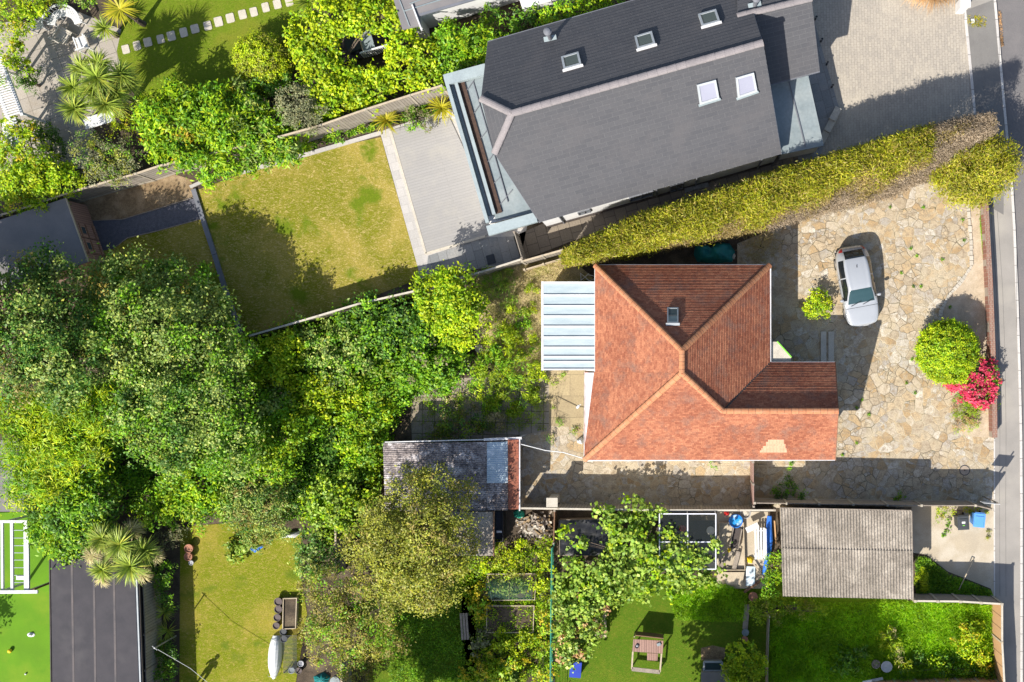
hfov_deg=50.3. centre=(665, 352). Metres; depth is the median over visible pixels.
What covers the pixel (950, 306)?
paving tufts
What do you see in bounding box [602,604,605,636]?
pale plank
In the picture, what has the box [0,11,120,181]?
corner patio
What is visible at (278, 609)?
dark pot
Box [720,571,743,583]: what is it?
timber step
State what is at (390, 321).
tangled shrub
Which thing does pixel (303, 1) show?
striped strap plant
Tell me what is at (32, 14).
yellow green bush
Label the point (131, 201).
mulch bed
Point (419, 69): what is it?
bright leafy bush
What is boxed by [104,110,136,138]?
lime sapling
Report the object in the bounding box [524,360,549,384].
wild weed
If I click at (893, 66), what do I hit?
block drive
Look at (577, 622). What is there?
rambling vine
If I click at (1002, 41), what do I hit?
kerb weeds
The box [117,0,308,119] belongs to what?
sunny lawn
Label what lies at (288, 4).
stepping stone
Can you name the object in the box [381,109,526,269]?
patio
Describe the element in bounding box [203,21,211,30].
stepping stone
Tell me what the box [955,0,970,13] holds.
gate pillar
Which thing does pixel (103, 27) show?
green yucca
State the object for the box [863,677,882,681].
white plank
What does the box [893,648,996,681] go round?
dark nettle bank
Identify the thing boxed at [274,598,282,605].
dark pot
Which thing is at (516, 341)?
wild weed
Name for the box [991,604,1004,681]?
larch fence
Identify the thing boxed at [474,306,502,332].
weeds
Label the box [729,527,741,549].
grey trough
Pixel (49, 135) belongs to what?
dark fern
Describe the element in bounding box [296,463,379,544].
vine clad shrub
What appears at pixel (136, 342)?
broadleaf tree
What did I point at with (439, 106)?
gold strap plant
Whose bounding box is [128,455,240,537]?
glossy evergreen
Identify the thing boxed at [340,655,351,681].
leaning board fence
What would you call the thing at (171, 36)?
stepping stone
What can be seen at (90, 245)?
door
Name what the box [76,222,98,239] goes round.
door
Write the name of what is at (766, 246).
bare twiggy shrub
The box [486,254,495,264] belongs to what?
drain cover
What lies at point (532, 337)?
weed tuft
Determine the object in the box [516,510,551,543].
heap of dry wood
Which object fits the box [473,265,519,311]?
spiky grass clump
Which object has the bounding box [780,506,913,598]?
corrugated garage
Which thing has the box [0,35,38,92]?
climbing plant
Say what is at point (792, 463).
gutter weed
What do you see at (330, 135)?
border plant
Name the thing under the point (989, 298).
brick front wall
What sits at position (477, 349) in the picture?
ring pot
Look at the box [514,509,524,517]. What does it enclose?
crumpled green sheet
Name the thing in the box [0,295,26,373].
broadleaf tree
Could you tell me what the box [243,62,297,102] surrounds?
shaded shrub
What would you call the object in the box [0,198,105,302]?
timber shed
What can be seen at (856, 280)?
parked car
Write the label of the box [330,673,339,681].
water butt
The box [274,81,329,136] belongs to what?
silver shrub
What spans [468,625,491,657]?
grey herb
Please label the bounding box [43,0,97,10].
grey topped bush
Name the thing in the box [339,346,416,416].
scrubby bush
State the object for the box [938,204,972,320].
stone edging
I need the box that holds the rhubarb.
[491,659,521,681]
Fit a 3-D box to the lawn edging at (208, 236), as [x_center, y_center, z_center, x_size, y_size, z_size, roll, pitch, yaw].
[-23.002,-4.718,54.940,0.282,0.120,7.712,-18,90,0]
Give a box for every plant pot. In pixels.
[184,544,193,552]
[184,553,193,560]
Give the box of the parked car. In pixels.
[834,245,880,326]
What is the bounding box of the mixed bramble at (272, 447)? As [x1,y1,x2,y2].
[237,407,327,486]
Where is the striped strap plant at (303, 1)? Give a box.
[287,0,318,21]
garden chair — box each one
[27,16,49,33]
[48,25,76,46]
[72,33,93,53]
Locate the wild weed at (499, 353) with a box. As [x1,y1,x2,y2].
[485,343,505,364]
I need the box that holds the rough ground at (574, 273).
[476,256,593,379]
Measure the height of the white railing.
0.873 m
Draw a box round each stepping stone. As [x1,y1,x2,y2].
[121,44,129,53]
[133,41,141,50]
[143,37,152,46]
[156,34,164,43]
[166,31,175,40]
[179,27,187,37]
[190,24,199,33]
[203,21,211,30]
[213,16,222,26]
[225,13,234,22]
[238,9,246,19]
[249,7,257,16]
[261,2,269,12]
[273,0,281,8]
[285,0,293,6]
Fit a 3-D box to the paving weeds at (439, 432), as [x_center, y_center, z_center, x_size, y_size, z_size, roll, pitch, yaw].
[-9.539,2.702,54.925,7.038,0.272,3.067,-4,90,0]
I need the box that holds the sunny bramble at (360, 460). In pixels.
[331,396,399,486]
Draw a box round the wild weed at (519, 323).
[512,306,532,332]
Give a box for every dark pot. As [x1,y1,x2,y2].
[272,622,280,628]
[273,614,281,620]
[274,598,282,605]
[274,605,282,612]
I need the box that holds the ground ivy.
[11,297,474,523]
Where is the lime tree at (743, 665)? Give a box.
[720,638,768,681]
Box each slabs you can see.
[410,371,548,442]
[821,331,833,361]
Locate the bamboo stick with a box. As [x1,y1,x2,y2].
[959,558,974,589]
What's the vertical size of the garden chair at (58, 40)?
0.975 m
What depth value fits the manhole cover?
54.98 m
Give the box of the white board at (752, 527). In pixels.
[745,522,758,532]
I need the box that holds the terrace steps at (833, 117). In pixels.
[821,106,841,143]
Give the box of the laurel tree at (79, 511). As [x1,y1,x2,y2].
[15,457,132,569]
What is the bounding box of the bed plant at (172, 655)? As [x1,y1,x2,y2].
[154,639,180,677]
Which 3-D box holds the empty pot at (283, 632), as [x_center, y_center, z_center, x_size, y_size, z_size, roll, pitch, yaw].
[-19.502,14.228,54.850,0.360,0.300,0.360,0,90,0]
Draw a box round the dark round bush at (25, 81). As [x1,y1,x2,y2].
[10,64,43,95]
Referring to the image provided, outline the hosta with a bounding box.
[221,537,252,564]
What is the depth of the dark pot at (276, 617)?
54.71 m
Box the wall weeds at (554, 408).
[544,373,579,444]
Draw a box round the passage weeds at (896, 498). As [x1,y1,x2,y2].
[893,489,906,500]
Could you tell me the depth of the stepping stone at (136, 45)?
54.97 m
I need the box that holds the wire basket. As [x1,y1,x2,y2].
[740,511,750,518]
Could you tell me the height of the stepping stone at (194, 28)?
0.035 m
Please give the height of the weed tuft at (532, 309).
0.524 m
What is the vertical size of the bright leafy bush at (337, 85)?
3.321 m
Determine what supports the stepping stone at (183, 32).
on the sunny lawn at (202, 56)
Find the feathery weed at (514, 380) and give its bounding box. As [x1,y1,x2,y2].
[465,318,540,413]
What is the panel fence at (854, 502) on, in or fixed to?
on the crazy paving
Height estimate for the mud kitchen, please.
1.050 m
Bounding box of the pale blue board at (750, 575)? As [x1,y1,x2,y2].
[746,566,754,585]
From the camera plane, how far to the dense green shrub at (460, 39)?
52.87 m
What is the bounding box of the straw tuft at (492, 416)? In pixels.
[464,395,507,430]
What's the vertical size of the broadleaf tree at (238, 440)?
5.564 m
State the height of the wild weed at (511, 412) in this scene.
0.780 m
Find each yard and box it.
[0,441,28,512]
[717,512,767,588]
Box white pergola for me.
[0,57,47,149]
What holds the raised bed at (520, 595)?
on the vegetable soil at (512, 533)
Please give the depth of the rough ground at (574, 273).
55.00 m
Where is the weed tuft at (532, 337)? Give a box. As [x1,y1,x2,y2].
[525,332,540,346]
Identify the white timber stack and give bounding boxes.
[282,531,299,537]
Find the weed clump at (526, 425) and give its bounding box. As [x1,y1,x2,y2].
[513,404,542,430]
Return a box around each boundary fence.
[249,258,522,336]
[520,503,775,510]
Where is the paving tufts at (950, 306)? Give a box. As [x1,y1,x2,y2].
[840,205,966,455]
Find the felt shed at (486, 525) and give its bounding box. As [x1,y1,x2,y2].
[451,510,495,556]
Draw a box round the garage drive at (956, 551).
[911,504,994,596]
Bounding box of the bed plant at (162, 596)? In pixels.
[153,576,179,615]
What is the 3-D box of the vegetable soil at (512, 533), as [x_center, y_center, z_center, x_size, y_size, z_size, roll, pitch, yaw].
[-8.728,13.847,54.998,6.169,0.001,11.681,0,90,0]
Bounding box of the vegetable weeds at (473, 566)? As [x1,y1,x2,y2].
[450,544,553,681]
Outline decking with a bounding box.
[392,117,489,251]
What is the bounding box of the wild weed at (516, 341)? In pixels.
[500,325,524,350]
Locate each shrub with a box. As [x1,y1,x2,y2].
[66,127,149,188]
[214,462,308,557]
[219,373,301,455]
[228,321,313,397]
[230,28,293,91]
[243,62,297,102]
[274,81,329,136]
[282,306,388,396]
[287,516,345,582]
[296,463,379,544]
[327,286,442,371]
[376,330,471,399]
[426,15,501,77]
[426,400,492,442]
[478,2,550,37]
[480,538,534,582]
[534,0,625,27]
[740,229,787,262]
[744,586,831,627]
[759,549,782,599]
[801,285,833,320]
[941,357,1001,410]
[949,398,986,434]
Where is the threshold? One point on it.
(994, 518)
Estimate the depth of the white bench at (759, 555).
54.53 m
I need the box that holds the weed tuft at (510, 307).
[505,300,519,317]
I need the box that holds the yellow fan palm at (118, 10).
[101,0,146,29]
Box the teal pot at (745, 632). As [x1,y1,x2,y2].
[742,629,748,635]
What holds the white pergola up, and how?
on the corner patio at (51, 58)
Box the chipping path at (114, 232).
[93,198,199,250]
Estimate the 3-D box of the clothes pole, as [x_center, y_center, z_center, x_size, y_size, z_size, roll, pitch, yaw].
[-25.095,14.490,53.825,0.069,2.350,0.315,-45,90,0]
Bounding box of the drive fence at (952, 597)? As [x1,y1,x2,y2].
[911,592,1003,605]
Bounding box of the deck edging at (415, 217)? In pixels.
[389,130,484,254]
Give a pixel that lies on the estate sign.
(994, 502)
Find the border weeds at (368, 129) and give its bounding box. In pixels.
[257,102,442,165]
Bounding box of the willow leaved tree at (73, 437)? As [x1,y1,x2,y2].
[0,380,131,516]
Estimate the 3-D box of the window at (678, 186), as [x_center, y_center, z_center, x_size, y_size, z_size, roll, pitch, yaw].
[0.563,-8.313,53.750,0.713,1.970,0.262,0,90,0]
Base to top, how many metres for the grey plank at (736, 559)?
0.060 m
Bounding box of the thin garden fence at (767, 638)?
[765,612,769,681]
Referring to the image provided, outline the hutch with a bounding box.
[701,659,728,681]
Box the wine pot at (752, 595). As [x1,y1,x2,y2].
[748,592,757,600]
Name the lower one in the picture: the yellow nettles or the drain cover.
the yellow nettles
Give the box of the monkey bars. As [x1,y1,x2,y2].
[0,515,48,593]
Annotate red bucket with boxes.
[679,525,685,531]
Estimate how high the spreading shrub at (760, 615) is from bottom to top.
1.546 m
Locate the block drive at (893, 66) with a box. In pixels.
[812,0,972,156]
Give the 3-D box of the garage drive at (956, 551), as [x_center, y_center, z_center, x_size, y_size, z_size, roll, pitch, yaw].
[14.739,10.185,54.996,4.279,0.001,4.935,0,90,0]
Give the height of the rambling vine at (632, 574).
2.546 m
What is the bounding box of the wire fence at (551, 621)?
[550,540,556,681]
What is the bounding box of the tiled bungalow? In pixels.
[541,263,838,461]
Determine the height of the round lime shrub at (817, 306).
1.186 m
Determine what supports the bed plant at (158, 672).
on the garden soil at (684, 254)
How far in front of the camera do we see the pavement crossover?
55.00 m
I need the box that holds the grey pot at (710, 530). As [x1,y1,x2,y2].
[706,526,714,534]
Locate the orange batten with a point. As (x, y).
(775, 532)
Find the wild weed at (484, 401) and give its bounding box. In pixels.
[479,391,501,417]
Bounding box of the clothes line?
[156,648,206,681]
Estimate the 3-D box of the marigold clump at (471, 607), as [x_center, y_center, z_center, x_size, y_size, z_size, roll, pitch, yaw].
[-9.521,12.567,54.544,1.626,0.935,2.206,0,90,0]
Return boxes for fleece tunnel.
[268,635,281,678]
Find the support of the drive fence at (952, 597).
on the verge soil at (937, 564)
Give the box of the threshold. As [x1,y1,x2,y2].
[994,439,994,595]
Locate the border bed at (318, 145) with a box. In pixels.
[191,99,447,189]
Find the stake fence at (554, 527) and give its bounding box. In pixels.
[552,510,556,544]
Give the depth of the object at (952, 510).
54.70 m
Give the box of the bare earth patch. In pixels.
[701,645,724,659]
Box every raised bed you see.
[282,597,298,628]
[486,604,534,632]
[487,572,537,600]
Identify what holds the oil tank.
on the garden soil at (684, 254)
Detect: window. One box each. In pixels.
[577,209,590,214]
[629,190,653,201]
[670,182,683,191]
[703,661,722,670]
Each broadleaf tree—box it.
[0,236,108,419]
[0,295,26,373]
[65,236,244,401]
[85,361,246,489]
[186,318,273,493]
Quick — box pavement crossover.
[967,0,1003,214]
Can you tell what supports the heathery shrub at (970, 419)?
on the gravel bed at (966, 301)
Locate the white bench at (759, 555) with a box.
[754,528,766,558]
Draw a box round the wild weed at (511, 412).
[504,398,527,419]
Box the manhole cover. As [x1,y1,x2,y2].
[959,465,969,475]
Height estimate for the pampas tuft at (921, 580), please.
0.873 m
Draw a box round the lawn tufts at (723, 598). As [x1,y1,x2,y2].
[666,583,747,622]
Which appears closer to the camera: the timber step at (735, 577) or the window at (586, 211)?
the window at (586, 211)
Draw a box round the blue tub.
[729,514,742,527]
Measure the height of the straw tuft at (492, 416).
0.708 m
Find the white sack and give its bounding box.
[577,437,583,443]
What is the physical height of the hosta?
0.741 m
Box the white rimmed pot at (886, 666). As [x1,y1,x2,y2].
[881,661,891,671]
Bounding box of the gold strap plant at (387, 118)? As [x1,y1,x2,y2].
[371,110,403,135]
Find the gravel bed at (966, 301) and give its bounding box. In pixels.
[941,197,991,437]
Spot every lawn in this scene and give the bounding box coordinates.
[0,512,55,681]
[82,220,238,356]
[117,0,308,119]
[179,522,306,681]
[197,137,418,333]
[369,561,475,681]
[555,578,765,681]
[765,574,992,681]
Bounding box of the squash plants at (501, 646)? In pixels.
[481,625,534,661]
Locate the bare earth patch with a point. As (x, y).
(712, 652)
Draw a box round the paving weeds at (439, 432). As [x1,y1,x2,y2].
[412,377,546,439]
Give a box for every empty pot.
[280,629,287,635]
[280,636,287,642]
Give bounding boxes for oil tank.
[694,242,734,262]
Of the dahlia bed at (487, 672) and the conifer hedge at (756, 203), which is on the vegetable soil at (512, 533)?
the dahlia bed at (487, 672)
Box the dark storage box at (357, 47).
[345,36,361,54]
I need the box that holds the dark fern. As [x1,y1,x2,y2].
[34,120,67,160]
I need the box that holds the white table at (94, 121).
[83,113,120,130]
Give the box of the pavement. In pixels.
[966,0,1019,681]
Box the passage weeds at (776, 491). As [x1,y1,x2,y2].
[769,472,807,506]
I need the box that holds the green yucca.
[90,13,119,40]
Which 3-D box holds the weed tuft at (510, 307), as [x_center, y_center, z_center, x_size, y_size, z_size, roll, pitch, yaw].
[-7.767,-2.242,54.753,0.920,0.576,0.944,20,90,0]
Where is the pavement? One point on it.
(1007, 556)
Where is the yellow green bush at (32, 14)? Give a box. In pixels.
[0,0,55,44]
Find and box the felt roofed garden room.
[49,552,156,681]
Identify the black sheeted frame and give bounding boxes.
[559,517,611,555]
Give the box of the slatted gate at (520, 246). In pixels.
[513,231,525,259]
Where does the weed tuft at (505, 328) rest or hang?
on the rough ground at (574, 273)
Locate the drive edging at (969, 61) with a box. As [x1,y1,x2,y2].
[964,11,975,116]
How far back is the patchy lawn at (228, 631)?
55.00 m
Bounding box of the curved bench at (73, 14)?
[40,4,86,26]
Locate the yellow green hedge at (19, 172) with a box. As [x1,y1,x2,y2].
[0,109,93,215]
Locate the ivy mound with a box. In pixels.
[288,421,354,512]
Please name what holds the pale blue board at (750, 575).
on the workshop yard at (760, 518)
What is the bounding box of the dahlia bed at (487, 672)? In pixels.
[457,648,541,681]
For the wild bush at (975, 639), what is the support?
on the wild lawn at (831, 599)
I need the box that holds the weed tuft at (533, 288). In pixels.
[524,279,539,294]
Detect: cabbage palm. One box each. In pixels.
[54,46,144,126]
[80,518,165,587]
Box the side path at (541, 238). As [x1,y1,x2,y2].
[514,155,798,258]
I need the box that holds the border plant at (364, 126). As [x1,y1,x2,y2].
[357,122,375,133]
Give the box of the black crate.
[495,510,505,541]
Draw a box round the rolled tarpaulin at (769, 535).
[762,515,772,574]
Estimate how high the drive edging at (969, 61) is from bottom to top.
0.040 m
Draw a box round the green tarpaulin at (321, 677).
[314,672,330,681]
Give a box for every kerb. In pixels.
[189,131,381,187]
[994,0,1022,681]
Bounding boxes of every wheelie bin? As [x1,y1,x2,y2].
[952,512,968,529]
[969,510,985,527]
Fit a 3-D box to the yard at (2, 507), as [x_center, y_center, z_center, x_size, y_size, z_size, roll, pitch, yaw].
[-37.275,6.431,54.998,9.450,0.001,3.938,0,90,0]
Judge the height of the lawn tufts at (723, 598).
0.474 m
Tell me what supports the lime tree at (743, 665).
on the green lawn at (684, 642)
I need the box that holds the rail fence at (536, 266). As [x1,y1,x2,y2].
[523,259,560,271]
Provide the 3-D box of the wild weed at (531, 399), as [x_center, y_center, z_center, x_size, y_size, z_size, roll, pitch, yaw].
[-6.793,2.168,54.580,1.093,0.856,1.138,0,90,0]
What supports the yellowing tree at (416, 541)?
on the garden soil at (684, 254)
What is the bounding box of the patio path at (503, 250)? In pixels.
[419,236,519,278]
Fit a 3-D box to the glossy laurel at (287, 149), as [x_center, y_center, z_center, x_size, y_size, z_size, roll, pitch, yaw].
[-20.326,-10.854,53.496,5.543,3.040,4.149,41,90,0]
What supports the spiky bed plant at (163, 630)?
on the garden soil at (684, 254)
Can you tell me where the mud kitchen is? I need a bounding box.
[631,631,663,673]
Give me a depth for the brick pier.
53.20 m
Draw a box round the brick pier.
[546,494,559,506]
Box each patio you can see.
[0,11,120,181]
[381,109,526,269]
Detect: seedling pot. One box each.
[295,667,301,673]
[297,660,303,666]
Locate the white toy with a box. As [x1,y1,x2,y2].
[27,632,34,636]
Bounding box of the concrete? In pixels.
[549,370,584,427]
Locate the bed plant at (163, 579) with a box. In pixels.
[148,557,178,593]
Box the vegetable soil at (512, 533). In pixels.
[439,509,555,681]
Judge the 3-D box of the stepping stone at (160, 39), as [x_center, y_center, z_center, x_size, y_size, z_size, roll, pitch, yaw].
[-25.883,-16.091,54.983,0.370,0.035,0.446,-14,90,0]
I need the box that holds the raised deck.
[335,23,387,63]
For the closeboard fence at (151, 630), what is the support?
on the garden soil at (684, 254)
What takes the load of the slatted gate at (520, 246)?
on the patio at (421, 257)
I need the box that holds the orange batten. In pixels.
[774,521,776,543]
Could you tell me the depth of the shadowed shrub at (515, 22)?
53.72 m
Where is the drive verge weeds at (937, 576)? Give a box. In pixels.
[914,556,993,595]
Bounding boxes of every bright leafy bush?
[282,0,393,131]
[361,2,446,115]
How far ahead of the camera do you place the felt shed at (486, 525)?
52.98 m
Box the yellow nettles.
[877,625,912,673]
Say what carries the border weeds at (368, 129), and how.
on the border bed at (318, 145)
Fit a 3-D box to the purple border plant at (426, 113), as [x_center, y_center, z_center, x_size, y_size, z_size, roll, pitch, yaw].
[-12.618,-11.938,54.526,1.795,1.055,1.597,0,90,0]
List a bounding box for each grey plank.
[719,549,731,567]
[732,551,740,568]
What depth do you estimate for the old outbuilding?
52.99 m
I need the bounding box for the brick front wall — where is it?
[980,198,997,437]
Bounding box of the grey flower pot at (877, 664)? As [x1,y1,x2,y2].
[872,660,879,668]
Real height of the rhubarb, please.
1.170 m
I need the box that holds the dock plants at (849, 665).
[830,644,870,677]
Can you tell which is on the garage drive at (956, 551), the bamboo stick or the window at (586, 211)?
the bamboo stick
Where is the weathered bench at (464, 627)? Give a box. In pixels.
[460,613,470,639]
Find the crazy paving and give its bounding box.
[520,181,993,507]
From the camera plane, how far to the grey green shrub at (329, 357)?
53.41 m
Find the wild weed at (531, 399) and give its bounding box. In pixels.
[522,385,540,405]
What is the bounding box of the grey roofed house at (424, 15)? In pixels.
[394,0,573,38]
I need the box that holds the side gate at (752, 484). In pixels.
[750,461,754,507]
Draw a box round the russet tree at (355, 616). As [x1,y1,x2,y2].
[291,557,416,681]
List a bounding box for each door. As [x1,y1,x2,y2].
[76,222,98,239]
[81,238,104,255]
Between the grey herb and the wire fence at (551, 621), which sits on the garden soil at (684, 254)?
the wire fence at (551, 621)
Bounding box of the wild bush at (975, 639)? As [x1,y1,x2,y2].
[950,619,996,678]
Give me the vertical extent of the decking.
0.060 m
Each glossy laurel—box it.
[128,71,256,194]
[220,70,313,179]
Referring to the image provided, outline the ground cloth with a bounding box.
[657,520,716,570]
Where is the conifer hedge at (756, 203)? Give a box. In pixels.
[556,109,1001,271]
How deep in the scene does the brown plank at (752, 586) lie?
54.87 m
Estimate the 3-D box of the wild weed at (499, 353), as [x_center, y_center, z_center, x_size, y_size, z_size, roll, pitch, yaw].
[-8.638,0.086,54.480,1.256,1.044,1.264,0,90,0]
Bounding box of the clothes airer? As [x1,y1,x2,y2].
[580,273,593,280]
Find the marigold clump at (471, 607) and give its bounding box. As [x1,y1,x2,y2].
[464,579,493,622]
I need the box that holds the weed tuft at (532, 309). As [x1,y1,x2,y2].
[521,301,537,315]
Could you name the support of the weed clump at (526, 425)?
on the slabs at (416, 416)
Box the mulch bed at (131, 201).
[80,175,193,219]
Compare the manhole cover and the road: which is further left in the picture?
the manhole cover
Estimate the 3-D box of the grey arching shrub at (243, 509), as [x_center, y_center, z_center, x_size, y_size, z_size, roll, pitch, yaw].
[-20.111,7.653,53.374,4.970,3.272,5.040,0,90,0]
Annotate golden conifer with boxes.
[926,131,1023,214]
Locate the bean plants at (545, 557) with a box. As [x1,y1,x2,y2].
[527,534,557,603]
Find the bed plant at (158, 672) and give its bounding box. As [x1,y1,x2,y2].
[153,658,179,681]
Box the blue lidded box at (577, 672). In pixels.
[569,660,581,677]
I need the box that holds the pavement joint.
[970,10,1005,551]
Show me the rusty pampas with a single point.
(931, 2)
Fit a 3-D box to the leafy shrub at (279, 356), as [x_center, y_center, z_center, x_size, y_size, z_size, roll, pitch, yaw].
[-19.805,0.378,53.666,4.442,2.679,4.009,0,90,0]
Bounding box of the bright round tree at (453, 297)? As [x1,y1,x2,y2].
[409,259,495,356]
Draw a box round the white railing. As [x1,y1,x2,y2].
[360,44,386,57]
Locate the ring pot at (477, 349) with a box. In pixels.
[475,345,482,351]
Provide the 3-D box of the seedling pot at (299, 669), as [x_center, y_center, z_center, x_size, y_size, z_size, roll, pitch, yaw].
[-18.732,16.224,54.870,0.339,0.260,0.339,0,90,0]
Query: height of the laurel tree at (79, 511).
4.557 m
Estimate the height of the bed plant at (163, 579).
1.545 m
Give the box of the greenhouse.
[659,511,715,569]
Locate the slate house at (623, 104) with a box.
[443,0,823,235]
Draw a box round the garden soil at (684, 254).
[0,0,994,681]
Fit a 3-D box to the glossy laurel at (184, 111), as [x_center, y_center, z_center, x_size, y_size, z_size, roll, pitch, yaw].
[-23.351,-10.896,53.208,6.465,3.617,6.090,0,90,0]
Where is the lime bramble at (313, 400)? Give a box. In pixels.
[275,362,373,441]
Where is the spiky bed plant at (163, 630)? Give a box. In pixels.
[154,601,180,672]
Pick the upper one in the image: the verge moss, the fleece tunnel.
the verge moss
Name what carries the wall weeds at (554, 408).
on the concrete
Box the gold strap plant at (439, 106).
[425,94,454,123]
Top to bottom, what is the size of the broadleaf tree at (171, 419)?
5.869 m
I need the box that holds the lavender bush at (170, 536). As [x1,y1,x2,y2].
[151,520,190,550]
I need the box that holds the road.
[996,0,1023,681]
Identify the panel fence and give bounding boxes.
[754,498,993,510]
[872,676,998,681]
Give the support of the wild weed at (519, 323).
on the rough ground at (574, 273)
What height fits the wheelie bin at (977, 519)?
1.048 m
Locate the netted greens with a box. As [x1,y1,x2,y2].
[492,577,534,598]
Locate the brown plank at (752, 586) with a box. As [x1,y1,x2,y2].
[744,580,760,592]
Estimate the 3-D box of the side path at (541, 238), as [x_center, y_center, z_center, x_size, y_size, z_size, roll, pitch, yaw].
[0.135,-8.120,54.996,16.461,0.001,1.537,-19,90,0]
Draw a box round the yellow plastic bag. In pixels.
[747,556,753,562]
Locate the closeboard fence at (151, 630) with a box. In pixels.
[141,578,162,681]
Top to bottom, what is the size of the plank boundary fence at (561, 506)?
1.660 m
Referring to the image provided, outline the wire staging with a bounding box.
[283,633,299,672]
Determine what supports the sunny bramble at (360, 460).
on the garden soil at (684, 254)
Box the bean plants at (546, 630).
[531,600,561,681]
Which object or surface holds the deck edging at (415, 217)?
on the patio at (421, 257)
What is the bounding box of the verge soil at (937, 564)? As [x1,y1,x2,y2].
[906,553,992,600]
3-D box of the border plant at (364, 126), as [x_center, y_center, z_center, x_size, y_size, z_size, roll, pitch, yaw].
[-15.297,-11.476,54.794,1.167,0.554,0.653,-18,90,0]
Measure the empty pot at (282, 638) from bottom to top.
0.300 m
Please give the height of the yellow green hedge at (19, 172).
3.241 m
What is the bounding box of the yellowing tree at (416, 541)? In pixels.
[334,458,489,621]
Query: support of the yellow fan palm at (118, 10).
on the sunny lawn at (202, 56)
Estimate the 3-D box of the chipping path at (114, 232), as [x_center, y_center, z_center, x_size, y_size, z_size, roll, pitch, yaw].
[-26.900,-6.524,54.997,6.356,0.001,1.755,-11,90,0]
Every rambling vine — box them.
[546,583,613,672]
[551,493,732,610]
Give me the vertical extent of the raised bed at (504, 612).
0.250 m
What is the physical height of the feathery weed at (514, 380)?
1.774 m
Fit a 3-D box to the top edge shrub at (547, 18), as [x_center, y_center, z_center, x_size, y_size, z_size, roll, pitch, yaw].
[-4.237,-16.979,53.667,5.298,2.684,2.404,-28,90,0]
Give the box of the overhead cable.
[521,444,581,457]
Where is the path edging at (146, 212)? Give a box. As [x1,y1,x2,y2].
[92,197,199,248]
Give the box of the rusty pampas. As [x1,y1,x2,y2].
[905,0,954,15]
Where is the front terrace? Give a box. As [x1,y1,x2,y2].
[798,22,838,161]
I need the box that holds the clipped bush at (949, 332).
[913,317,984,385]
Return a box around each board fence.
[0,136,277,219]
[278,84,448,141]
[334,519,345,574]
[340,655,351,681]
[521,249,563,264]
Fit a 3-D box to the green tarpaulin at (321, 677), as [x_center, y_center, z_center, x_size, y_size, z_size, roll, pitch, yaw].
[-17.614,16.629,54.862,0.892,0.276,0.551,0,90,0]
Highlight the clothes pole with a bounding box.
[152,635,176,649]
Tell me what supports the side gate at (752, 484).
on the crazy paving
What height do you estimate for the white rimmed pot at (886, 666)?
0.400 m
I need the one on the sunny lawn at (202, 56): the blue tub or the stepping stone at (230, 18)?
the stepping stone at (230, 18)
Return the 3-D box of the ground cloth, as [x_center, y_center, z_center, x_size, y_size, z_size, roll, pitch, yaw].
[1.103,9.870,54.988,3.045,0.001,2.572,0,90,0]
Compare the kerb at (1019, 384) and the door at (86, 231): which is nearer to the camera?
the door at (86, 231)
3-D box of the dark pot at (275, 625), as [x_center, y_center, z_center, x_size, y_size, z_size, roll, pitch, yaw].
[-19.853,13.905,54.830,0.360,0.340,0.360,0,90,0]
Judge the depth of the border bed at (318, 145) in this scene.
55.00 m
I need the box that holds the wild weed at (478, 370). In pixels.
[469,358,488,379]
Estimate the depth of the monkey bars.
52.84 m
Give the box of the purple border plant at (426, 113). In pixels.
[401,104,433,133]
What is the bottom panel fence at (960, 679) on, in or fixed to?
on the wild lawn at (831, 599)
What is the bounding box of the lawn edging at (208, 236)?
[191,188,242,332]
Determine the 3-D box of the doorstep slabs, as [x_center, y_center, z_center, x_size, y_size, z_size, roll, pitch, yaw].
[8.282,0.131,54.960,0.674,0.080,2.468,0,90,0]
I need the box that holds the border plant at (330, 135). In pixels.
[323,129,344,143]
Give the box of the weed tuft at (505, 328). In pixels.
[498,321,516,335]
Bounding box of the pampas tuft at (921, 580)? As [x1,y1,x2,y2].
[913,567,929,593]
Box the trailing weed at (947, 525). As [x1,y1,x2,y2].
[941,518,951,536]
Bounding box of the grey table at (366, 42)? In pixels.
[359,31,374,53]
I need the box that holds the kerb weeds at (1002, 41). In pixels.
[998,11,1003,45]
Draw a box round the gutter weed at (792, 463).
[709,461,794,469]
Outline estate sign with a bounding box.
[980,496,999,504]
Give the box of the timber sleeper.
[742,604,749,628]
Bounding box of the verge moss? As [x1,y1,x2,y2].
[967,15,985,26]
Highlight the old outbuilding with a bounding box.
[383,437,521,510]
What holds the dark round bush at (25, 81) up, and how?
on the corner patio at (51, 58)

